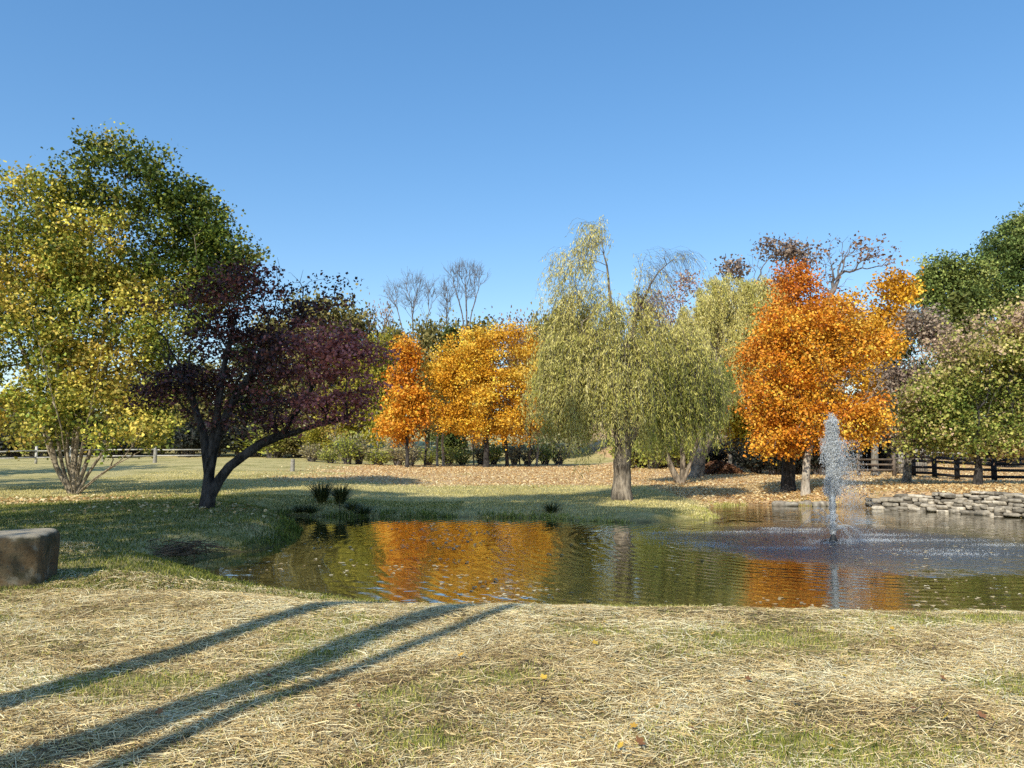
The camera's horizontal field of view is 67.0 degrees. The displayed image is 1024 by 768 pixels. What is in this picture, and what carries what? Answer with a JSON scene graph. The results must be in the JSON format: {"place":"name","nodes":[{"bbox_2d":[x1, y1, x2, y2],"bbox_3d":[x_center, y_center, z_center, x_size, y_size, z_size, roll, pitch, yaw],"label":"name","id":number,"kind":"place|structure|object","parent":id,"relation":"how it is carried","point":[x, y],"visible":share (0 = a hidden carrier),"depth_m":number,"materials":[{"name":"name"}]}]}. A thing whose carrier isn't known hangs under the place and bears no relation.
{"place":"outdoors","nodes":[
{"label":"outdoors","id":0,"kind":"place"},
{"bbox_2d":[0,417,1023,767],"bbox_3d":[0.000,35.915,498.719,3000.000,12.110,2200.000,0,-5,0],"label":"ground","id":1,"kind":"structure","parent":0,"point":[18,473],"depth_m":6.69,"materials":[{"name":"plant"}]},
{"bbox_2d":[0,428,51,457],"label":"shrub","id":2,"kind":"object","parent":1,"relation":"on","point":[13,454],"visible":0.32,"depth_m":70.52,"materials":[{"name":"green plant"}]},
{"bbox_2d":[0,528,59,587],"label":"boulder","id":3,"kind":"object","parent":1,"relation":"on","point":[29,557],"visible":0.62,"depth_m":9.11,"materials":[{"name":"stone"}]},
{"bbox_2d":[0,392,64,437],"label":"woodland tree","id":4,"kind":"object","parent":1,"relation":"on","point":[9,423],"visible":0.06,"depth_m":76.45,"materials":[{"name":"green plant"}]},
{"bbox_2d":[7,430,64,456],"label":"shrub","id":5,"kind":"object","parent":1,"relation":"on","point":[40,447],"visible":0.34,"depth_m":70.31,"materials":[{"name":"green plant"}]},
{"bbox_2d":[51,388,137,432],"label":"woodland tree","id":6,"kind":"object","parent":1,"relation":"on","point":[114,414],"visible":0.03,"depth_m":78.53,"materials":[{"name":"green plant"}]},
{"bbox_2d":[0,446,201,463],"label":"rail fence","id":7,"kind":"object","parent":1,"relation":"on","point":[36,450],"visible":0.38,"depth_m":56.26,"materials":[{"name":"grey wood"}]},
{"bbox_2d":[90,436,142,457],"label":"shrub","id":8,"kind":"object","parent":1,"relation":"on","point":[120,452],"visible":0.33,"depth_m":71.45,"materials":[{"name":"green plant"}]},
{"bbox_2d":[0,118,275,493],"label":"multi stemmed tree","id":9,"kind":"object","parent":1,"relation":"on","point":[67,266],"visible":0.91,"depth_m":26.21,"materials":[{"name":"green plant"}]},
{"bbox_2d":[133,422,181,454],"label":"shrub","id":10,"kind":"object","parent":1,"relation":"on","point":[160,452],"visible":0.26,"depth_m":74.00,"materials":[{"name":"green plant"}]},
{"bbox_2d":[18,519,315,595],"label":"grass","id":11,"kind":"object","parent":1,"relation":"on","point":[166,586],"visible":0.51,"depth_m":9.76,"materials":[{"name":"plant"}]},
{"bbox_2d":[166,417,198,454],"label":"shrub","id":12,"kind":"object","parent":1,"relation":"on","point":[186,425],"visible":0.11,"depth_m":74.56,"materials":[{"name":"green plant"}]},
{"bbox_2d":[163,424,208,456],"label":"shrub","id":13,"kind":"object","parent":1,"relation":"on","point":[180,444],"visible":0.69,"depth_m":72.68,"materials":[{"name":"green plant"}]},
{"bbox_2d":[169,353,248,452],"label":"woodland tree","id":14,"kind":"object","parent":1,"relation":"on","point":[201,407],"visible":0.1,"depth_m":79.13,"materials":[{"name":"green plant"}]},
{"bbox_2d":[188,416,236,456],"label":"shrub","id":15,"kind":"object","parent":1,"relation":"on","point":[221,446],"visible":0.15,"depth_m":72.78,"materials":[{"name":"green plant"}]},
{"bbox_2d":[0,493,463,602],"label":"bank grass","id":16,"kind":"structure","parent":1,"relation":"on","point":[74,517],"depth_m":14.82,"materials":[{"name":"plant"}]},
{"bbox_2d":[220,419,263,454],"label":"shrub","id":17,"kind":"object","parent":1,"relation":"on","point":[229,439],"visible":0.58,"depth_m":72.32,"materials":[{"name":"green plant"}]},
{"bbox_2d":[226,431,265,456],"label":"shrub","id":18,"kind":"object","parent":1,"relation":"on","point":[245,446],"visible":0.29,"depth_m":72.03,"materials":[{"name":"green plant"}]},
{"bbox_2d":[212,328,285,435],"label":"woodland tree","id":19,"kind":"object","parent":1,"relation":"on","point":[241,399],"visible":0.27,"depth_m":83.69,"materials":[{"name":"green plant"}]},
{"bbox_2d":[114,258,411,508],"bbox_3d":[-5.944,0.002,18.417,7.328,6.295,3.941,0,-5,0],"label":"purple leaf tree","id":20,"kind":"object","parent":1,"relation":"on","point":[184,375],"visible":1,"depth_m":18.53,"materials":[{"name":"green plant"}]},
{"bbox_2d":[246,416,310,457],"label":"shrub","id":21,"kind":"object","parent":1,"relation":"on","point":[269,451],"visible":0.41,"depth_m":71.13,"materials":[{"name":"green plant"}]},
{"bbox_2d":[252,406,311,457],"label":"woodland tree","id":22,"kind":"object","parent":1,"relation":"on","point":[275,448],"visible":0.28,"depth_m":71.11,"materials":[{"name":"green plant"}]},
{"bbox_2d":[238,306,335,429],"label":"woodland tree","id":23,"kind":"object","parent":1,"relation":"on","point":[272,321],"visible":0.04,"depth_m":85.87,"materials":[{"name":"green plant"}]},
{"bbox_2d":[283,435,318,456],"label":"shrub","id":24,"kind":"object","parent":1,"relation":"on","point":[298,455],"visible":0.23,"depth_m":72.07,"materials":[{"name":"green plant"}]},
{"bbox_2d":[293,440,327,461],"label":"shrub","id":25,"kind":"object","parent":1,"relation":"on","point":[310,456],"visible":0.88,"depth_m":63.56,"materials":[{"name":"green plant"}]},
{"bbox_2d":[296,424,337,459],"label":"shrub","id":26,"kind":"object","parent":1,"relation":"on","point":[312,437],"visible":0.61,"depth_m":67.32,"materials":[{"name":"green plant"}]},
{"bbox_2d":[301,480,337,503],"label":"grass clump","id":27,"kind":"object","parent":1,"relation":"on","point":[319,493],"visible":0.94,"depth_m":22.66,"materials":[{"name":"plant"}]},
{"bbox_2d":[271,281,368,433],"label":"woodland tree","id":28,"kind":"object","parent":1,"relation":"on","point":[343,315],"visible":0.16,"depth_m":85.45,"materials":[{"name":"green plant"}]},
{"bbox_2d":[315,444,341,462],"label":"shrub","id":29,"kind":"object","parent":1,"relation":"on","point":[327,457],"visible":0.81,"depth_m":61.56,"materials":[{"name":"green plant"}]},
{"bbox_2d":[318,412,355,462],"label":"sapling","id":30,"kind":"object","parent":1,"relation":"on","point":[332,432],"visible":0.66,"depth_m":63.87,"materials":[{"name":"green plant"}]},
{"bbox_2d":[324,480,357,503],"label":"grass clump","id":31,"kind":"object","parent":1,"relation":"on","point":[340,495],"visible":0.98,"depth_m":22.47,"materials":[{"name":"plant"}]},
{"bbox_2d":[323,426,369,463],"bbox_3d":[-13.076,4.855,60.850,3.108,3.162,3.269,-2,-5,25],"label":"shrub","id":32,"kind":"object","parent":1,"relation":"on","point":[343,449],"visible":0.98,"depth_m":60.60,"materials":[{"name":"green plant"}]},
{"bbox_2d":[305,300,390,443],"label":"woodland tree","id":33,"kind":"object","parent":1,"relation":"on","point":[363,327],"visible":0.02,"depth_m":89.87,"materials":[{"name":"green plant"}]},
{"bbox_2d":[310,339,386,449],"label":"woodland tree","id":34,"kind":"object","parent":1,"relation":"on","point":[358,429],"visible":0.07,"depth_m":77.32,"materials":[{"name":"green plant"}]},
{"bbox_2d":[341,434,376,463],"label":"shrub","id":35,"kind":"object","parent":1,"relation":"on","point":[359,460],"visible":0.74,"depth_m":61.42,"materials":[{"name":"green plant"}]},
{"bbox_2d":[341,322,402,454],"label":"woodland tree","id":36,"kind":"object","parent":1,"relation":"on","point":[376,371],"visible":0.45,"depth_m":71.64,"materials":[{"name":"green plant"}]},
{"bbox_2d":[353,445,393,464],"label":"shrub","id":37,"kind":"object","parent":1,"relation":"on","point":[374,459],"visible":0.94,"depth_m":60.73,"materials":[{"name":"green plant"}]},
{"bbox_2d":[362,291,395,446],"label":"woodland tree","id":38,"kind":"object","parent":1,"relation":"on","point":[389,315],"visible":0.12,"depth_m":92.37,"materials":[{"name":"green plant"}]},
{"bbox_2d":[377,311,416,445],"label":"woodland tree","id":39,"kind":"object","parent":1,"relation":"on","point":[398,330],"visible":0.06,"depth_m":87.08,"materials":[{"name":"green plant"}]},
{"bbox_2d":[378,437,419,465],"bbox_3d":[-8.861,5.138,60.693,3.258,2.815,4.203,1,-5,-11],"label":"shrub","id":40,"kind":"object","parent":1,"relation":"on","point":[396,462],"visible":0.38,"depth_m":60.58,"materials":[{"name":"green plant"}]},
{"bbox_2d":[366,331,437,467],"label":"orange maple","id":41,"kind":"object","parent":1,"relation":"on","point":[408,412],"visible":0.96,"depth_m":54.62,"materials":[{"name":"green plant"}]},
{"bbox_2d":[379,268,440,450],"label":"bare tree","id":42,"kind":"object","parent":1,"relation":"on","point":[412,296],"visible":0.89,"depth_m":84.92,"materials":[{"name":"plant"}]},
{"bbox_2d":[389,441,432,465],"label":"shrub","id":43,"kind":"object","parent":1,"relation":"on","point":[413,455],"visible":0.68,"depth_m":59.64,"materials":[{"name":"green plant"}]},
{"bbox_2d":[416,444,446,464],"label":"shrub","id":44,"kind":"object","parent":1,"relation":"on","point":[430,459],"visible":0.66,"depth_m":63.42,"materials":[{"name":"green plant"}]},
{"bbox_2d":[408,307,456,454],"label":"woodland tree","id":45,"kind":"object","parent":1,"relation":"on","point":[428,336],"visible":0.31,"depth_m":79.73,"materials":[{"name":"green plant"}]},
{"bbox_2d":[421,398,452,465],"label":"sapling","id":46,"kind":"object","parent":1,"relation":"on","point":[442,451],"visible":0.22,"depth_m":58.84,"materials":[{"name":"brown plant"}]},
{"bbox_2d":[429,395,448,465],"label":"sapling","id":47,"kind":"object","parent":1,"relation":"on","point":[437,462],"visible":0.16,"depth_m":59.69,"materials":[{"name":"brown plant"}]},
{"bbox_2d":[436,275,460,328],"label":"bare tree","id":48,"kind":"object","parent":1,"relation":"on","point":[446,299],"visible":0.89,"depth_m":82.78,"materials":[{"name":"grey plant"}]},
{"bbox_2d":[432,441,465,464],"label":"shrub","id":49,"kind":"object","parent":1,"relation":"on","point":[448,461],"visible":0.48,"depth_m":63.52,"materials":[{"name":"green plant"}]},
{"bbox_2d":[429,325,472,463],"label":"tree","id":50,"kind":"object","parent":1,"relation":"on","point":[450,438],"visible":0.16,"depth_m":67.62,"materials":[{"name":"green plant"}]},
{"bbox_2d":[445,447,476,464],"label":"shrub","id":51,"kind":"object","parent":1,"relation":"on","point":[460,459],"visible":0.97,"depth_m":61.90,"materials":[{"name":"green plant"}]},
{"bbox_2d":[442,259,489,448],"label":"bare tree","id":52,"kind":"object","parent":1,"relation":"on","point":[465,278],"visible":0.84,"depth_m":84.96,"materials":[{"name":"grey plant"}]},
{"bbox_2d":[427,308,510,453],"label":"woodland tree","id":53,"kind":"object","parent":1,"relation":"on","point":[485,324],"visible":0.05,"depth_m":84.18,"materials":[{"name":"green plant"}]},
{"bbox_2d":[462,435,493,464],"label":"shrub","id":54,"kind":"object","parent":1,"relation":"on","point":[479,458],"visible":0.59,"depth_m":63.67,"materials":[{"name":"green plant"}]},
{"bbox_2d":[416,319,554,467],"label":"golden maple","id":55,"kind":"object","parent":1,"relation":"on","point":[463,365],"visible":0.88,"depth_m":55.34,"materials":[{"name":"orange plant"}]},
{"bbox_2d":[0,470,983,518],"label":"lawn grass","id":56,"kind":"structure","parent":1,"relation":"on","point":[467,495],"depth_m":26.99,"materials":[{"name":"plant"}]},
{"bbox_2d":[516,215,735,500],"bbox_3d":[3.751,-0.820,25.529,7.247,9.653,3.793,0,-5,0],"label":"weeping willow","id":57,"kind":"object","parent":56,"relation":"on","point":[663,378],"visible":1,"depth_m":25.13,"materials":[{"name":"green plant"}]},
{"bbox_2d":[481,436,514,464],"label":"shrub","id":58,"kind":"object","parent":1,"relation":"on","point":[495,454],"visible":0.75,"depth_m":62.24,"materials":[{"name":"green plant"}]},
{"bbox_2d":[484,305,529,450],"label":"woodland tree","id":59,"kind":"object","parent":1,"relation":"on","point":[501,322],"visible":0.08,"depth_m":89.38,"materials":[{"name":"green plant"}]},
{"bbox_2d":[491,401,525,466],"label":"sapling","id":60,"kind":"object","parent":1,"relation":"on","point":[506,456],"visible":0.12,"depth_m":57.67,"materials":[{"name":"brown plant"}]},
{"bbox_2d":[0,571,1023,767],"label":"dry straw","id":61,"kind":"object","parent":1,"relation":"on","point":[502,763],"visible":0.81,"depth_m":5.35,"materials":[{"name":"plant"}]},
{"bbox_2d":[0,459,1023,518],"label":"leaf litter","id":62,"kind":"object","parent":1,"relation":"on","point":[936,485],"visible":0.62,"depth_m":36.12,"materials":[{"name":"plant"}]},
{"bbox_2d":[501,437,528,464],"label":"shrub","id":63,"kind":"object","parent":1,"relation":"on","point":[514,454],"visible":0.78,"depth_m":61.79,"materials":[{"name":"green plant"}]},
{"bbox_2d":[509,435,544,464],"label":"shrub","id":64,"kind":"object","parent":1,"relation":"on","point":[532,458],"visible":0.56,"depth_m":62.76,"materials":[{"name":"green plant"}]},
{"bbox_2d":[161,490,929,611],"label":"shore grass","id":65,"kind":"structure","parent":1,"relation":"on","point":[294,528],"depth_m":20.69,"materials":[{"name":"plant"}]},
{"bbox_2d":[147,535,243,561],"bbox_3d":[-5.806,2.862,13.322,2.056,0.467,1.518,4,-6,-42],"label":"brush pile","id":66,"kind":"object","parent":65,"relation":"on","point":[188,549],"visible":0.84,"depth_m":13.22,"materials":[{"name":"plant"}]},
{"bbox_2d":[528,435,563,464],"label":"shrub","id":67,"kind":"object","parent":1,"relation":"on","point":[547,452],"visible":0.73,"depth_m":63.45,"materials":[{"name":"green plant"}]},
{"bbox_2d":[514,302,578,450],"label":"woodland tree","id":68,"kind":"object","parent":1,"relation":"on","point":[539,324],"visible":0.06,"depth_m":76.50,"materials":[{"name":"green plant"}]},
{"bbox_2d":[542,500,565,512],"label":"grass clump","id":69,"kind":"object","parent":1,"relation":"on","point":[551,508],"visible":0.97,"depth_m":21.54,"materials":[{"name":"plant"}]},
{"bbox_2d":[539,437,578,464],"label":"shrub","id":70,"kind":"object","parent":1,"relation":"on","point":[560,460],"visible":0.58,"depth_m":64.41,"materials":[{"name":"green plant"}]},
{"bbox_2d":[597,431,643,468],"bbox_3d":[7.792,4.339,52.493,4.009,3.076,3.812,-1,-5,11],"label":"shrub","id":71,"kind":"object","parent":1,"relation":"on","point":[633,459],"visible":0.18,"depth_m":52.00,"materials":[{"name":"green plant"}]},
{"bbox_2d":[631,437,678,468],"bbox_3d":[9.505,4.163,50.781,4.009,3.076,3.812,0,-5,-3],"label":"shrub","id":72,"kind":"object","parent":1,"relation":"on","point":[647,460],"visible":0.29,"depth_m":50.42,"materials":[{"name":"green plant"}]},
{"bbox_2d":[626,269,704,467],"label":"sparse oak","id":73,"kind":"object","parent":1,"relation":"on","point":[682,290],"visible":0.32,"depth_m":52.42,"materials":[{"name":"brown plant"}]},
{"bbox_2d":[668,429,698,467],"bbox_3d":[10.709,4.129,51.231,4.009,3.076,3.812,1,-5,-18],"label":"shrub","id":74,"kind":"object","parent":1,"relation":"on","point":[677,460],"visible":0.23,"depth_m":50.69,"materials":[{"name":"green plant"}]},
{"bbox_2d":[630,357,738,483],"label":"weeping willow","id":75,"kind":"object","parent":1,"relation":"on","point":[680,477],"visible":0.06,"depth_m":36.48,"materials":[{"name":"green plant"}]},
{"bbox_2d":[689,440,732,463],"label":"shrub","id":76,"kind":"object","parent":1,"relation":"on","point":[712,456],"visible":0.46,"depth_m":49.25,"materials":[{"name":"green plant"}]},
{"bbox_2d":[704,460,745,474],"bbox_3d":[11.671,4.721,43.763,3.095,0.862,1.939,0,-5,0],"label":"leaf mound","id":77,"kind":"object","parent":1,"relation":"on","point":[718,467],"visible":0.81,"depth_m":43.26,"materials":[{"name":"plant"}]},
{"bbox_2d":[658,273,801,477],"bbox_3d":[11.724,-0.458,41.836,8.176,11.582,3.931,0,-5,0],"label":"weeping willow","id":78,"kind":"object","parent":1,"relation":"on","point":[712,313],"visible":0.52,"depth_m":41.45,"materials":[{"name":"green plant"}]},
{"bbox_2d":[714,399,759,463],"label":"yellow tree","id":79,"kind":"object","parent":1,"relation":"on","point":[737,424],"visible":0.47,"depth_m":46.46,"materials":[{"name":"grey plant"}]},
{"bbox_2d":[721,433,764,473],"bbox_3d":[13.679,3.975,43.955,3.455,2.408,3.121,-1,-5,17],"label":"shrub","id":80,"kind":"object","parent":1,"relation":"on","point":[745,462],"visible":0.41,"depth_m":43.65,"materials":[{"name":"green plant"}]},
{"bbox_2d":[710,232,819,433],"bbox_3d":[16.613,-2.368,50.241,7.226,15.782,4.021,0,-5,0],"label":"sparse oak","id":81,"kind":"object","parent":1,"relation":"on","point":[789,250],"visible":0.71,"depth_m":50.55,"materials":[{"name":"brown plant"}]},
{"bbox_2d":[739,433,804,475],"bbox_3d":[14.112,3.720,41.669,3.601,2.648,3.986,-1,-5,10],"label":"shrub","id":82,"kind":"object","parent":1,"relation":"on","point":[774,468],"visible":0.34,"depth_m":41.46,"materials":[{"name":"green plant"}]},
{"bbox_2d":[722,256,851,492],"bbox_3d":[10.160,-0.309,28.236,4.866,8.781,3.033,0,-5,0],"label":"orange maple","id":83,"kind":"object","parent":1,"relation":"on","point":[799,278],"visible":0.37,"depth_m":28.09,"materials":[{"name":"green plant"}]},
{"bbox_2d":[736,291,910,495],"bbox_3d":[10.658,0.286,26.596,5.972,7.336,3.870,0,-5,0],"label":"orange maple","id":84,"kind":"object","parent":1,"relation":"on","point":[802,409],"visible":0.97,"depth_m":26.18,"materials":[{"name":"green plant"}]},
{"bbox_2d":[796,427,852,475],"bbox_3d":[16.672,3.432,42.069,3.841,3.370,4.252,0,-5,-5],"label":"shrub","id":85,"kind":"object","parent":1,"relation":"on","point":[814,465],"visible":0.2,"depth_m":41.42,"materials":[{"name":"green plant"}]},
{"bbox_2d":[799,343,861,417],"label":"woodland tree","id":86,"kind":"object","parent":1,"relation":"on","point":[835,381],"depth_m":69.97,"materials":[{"name":"orange plant"}]},
{"bbox_2d":[818,453,895,476],"bbox_3d":[18.126,4.356,40.807,3.845,1.438,0.301,-3,-5,33],"label":"rail fence","id":87,"kind":"object","parent":1,"relation":"on","point":[893,464],"visible":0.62,"depth_m":40.29,"materials":[{"name":"brown wood"}]},
{"bbox_2d":[807,230,908,467],"bbox_3d":[21.665,-2.007,48.366,6.193,14.937,3.518,0,-5,0],"label":"sparse oak","id":88,"kind":"object","parent":1,"relation":"on","point":[868,257],"visible":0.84,"depth_m":48.61,"materials":[{"name":"brown plant"}]},
{"bbox_2d":[821,261,933,476],"bbox_3d":[19.330,-0.791,41.184,6.030,11.710,5.020,0,-5,0],"label":"orange maple","id":89,"kind":"object","parent":1,"relation":"on","point":[900,293],"visible":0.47,"depth_m":40.77,"materials":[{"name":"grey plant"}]},
{"bbox_2d":[859,434,898,469],"bbox_3d":[22.166,4.141,46.619,2.000,2.375,2.200,0,-5,0],"label":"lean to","id":90,"kind":"object","parent":1,"relation":"on","point":[866,455],"visible":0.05,"depth_m":47.47,"materials":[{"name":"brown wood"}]},
{"bbox_2d":[867,444,890,465],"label":"shrub","id":91,"kind":"object","parent":1,"relation":"on","point":[880,455],"visible":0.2,"depth_m":46.35,"materials":[{"name":"green plant"}]},
{"bbox_2d":[868,308,935,431],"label":"woodland tree","id":92,"kind":"object","parent":1,"relation":"on","point":[909,352],"visible":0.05,"depth_m":66.67,"materials":[{"name":"brown plant"}]},
{"bbox_2d":[880,435,927,471],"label":"shed","id":93,"kind":"structure","parent":1,"relation":"on","point":[888,454],"depth_m":44.87,"materials":[{"name":"grey wood"}]},
{"bbox_2d":[855,298,968,482],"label":"apple tree","id":94,"kind":"object","parent":1,"relation":"on","point":[912,323],"visible":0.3,"depth_m":31.79,"materials":[{"name":"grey plant"}]},
{"bbox_2d":[864,491,1023,516],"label":"stone wall","id":95,"kind":"structure","parent":1,"relation":"on","point":[998,504],"depth_m":22.71,"materials":[{"name":"stone"}]},
{"bbox_2d":[875,295,1023,485],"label":"apple tree","id":96,"kind":"object","parent":1,"relation":"on","point":[940,415],"visible":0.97,"depth_m":27.59,"materials":[{"name":"green plant"}]},
{"bbox_2d":[900,247,1015,358],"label":"evergreen tree","id":97,"kind":"object","parent":1,"relation":"on","point":[949,277],"visible":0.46,"depth_m":61.94,"materials":[{"name":"green plant"}]},
{"bbox_2d":[941,289,986,428],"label":"evergreen tree","id":98,"kind":"object","parent":1,"relation":"on","point":[958,300],"visible":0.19,"depth_m":56.23,"materials":[{"name":"green plant"}]},
{"bbox_2d":[911,454,1023,481],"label":"paddock fence","id":99,"kind":"object","parent":1,"relation":"on","point":[993,469],"visible":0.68,"depth_m":36.33,"materials":[{"name":"paint"}]},
{"bbox_2d":[968,434,1023,466],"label":"shrub","id":100,"kind":"object","parent":1,"relation":"on","point":[988,455],"visible":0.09,"depth_m":49.48,"materials":[{"name":"green plant"}]},
{"bbox_2d":[970,201,1023,387],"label":"evergreen tree","id":101,"kind":"object","parent":1,"relation":"on","point":[1007,251],"visible":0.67,"depth_m":64.14,"materials":[{"name":"green plant"}]},
{"bbox_2d":[0,0,1023,418],"label":"sky","id":102,"kind":"structure","parent":0,"point":[371,141],"materials":[{"name":"blue"}]},
{"bbox_2d":[181,505,1023,611],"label":"water","id":103,"kind":"structure","parent":0,"point":[612,565],"depth_m":13.31,"materials":[{"name":"liquid"}]},
{"bbox_2d":[247,519,1022,608],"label":"floating leaves","id":104,"kind":"object","parent":103,"relation":"on","point":[503,594],"visible":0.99,"depth_m":12.01,"materials":[{"name":"orange plant"}]},
{"bbox_2d":[601,413,1023,556],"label":"fountain","id":105,"kind":"object","parent":103,"relation":"on","point":[833,455],"visible":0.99,"depth_m":16.02,"materials":[{"name":"liquid"}]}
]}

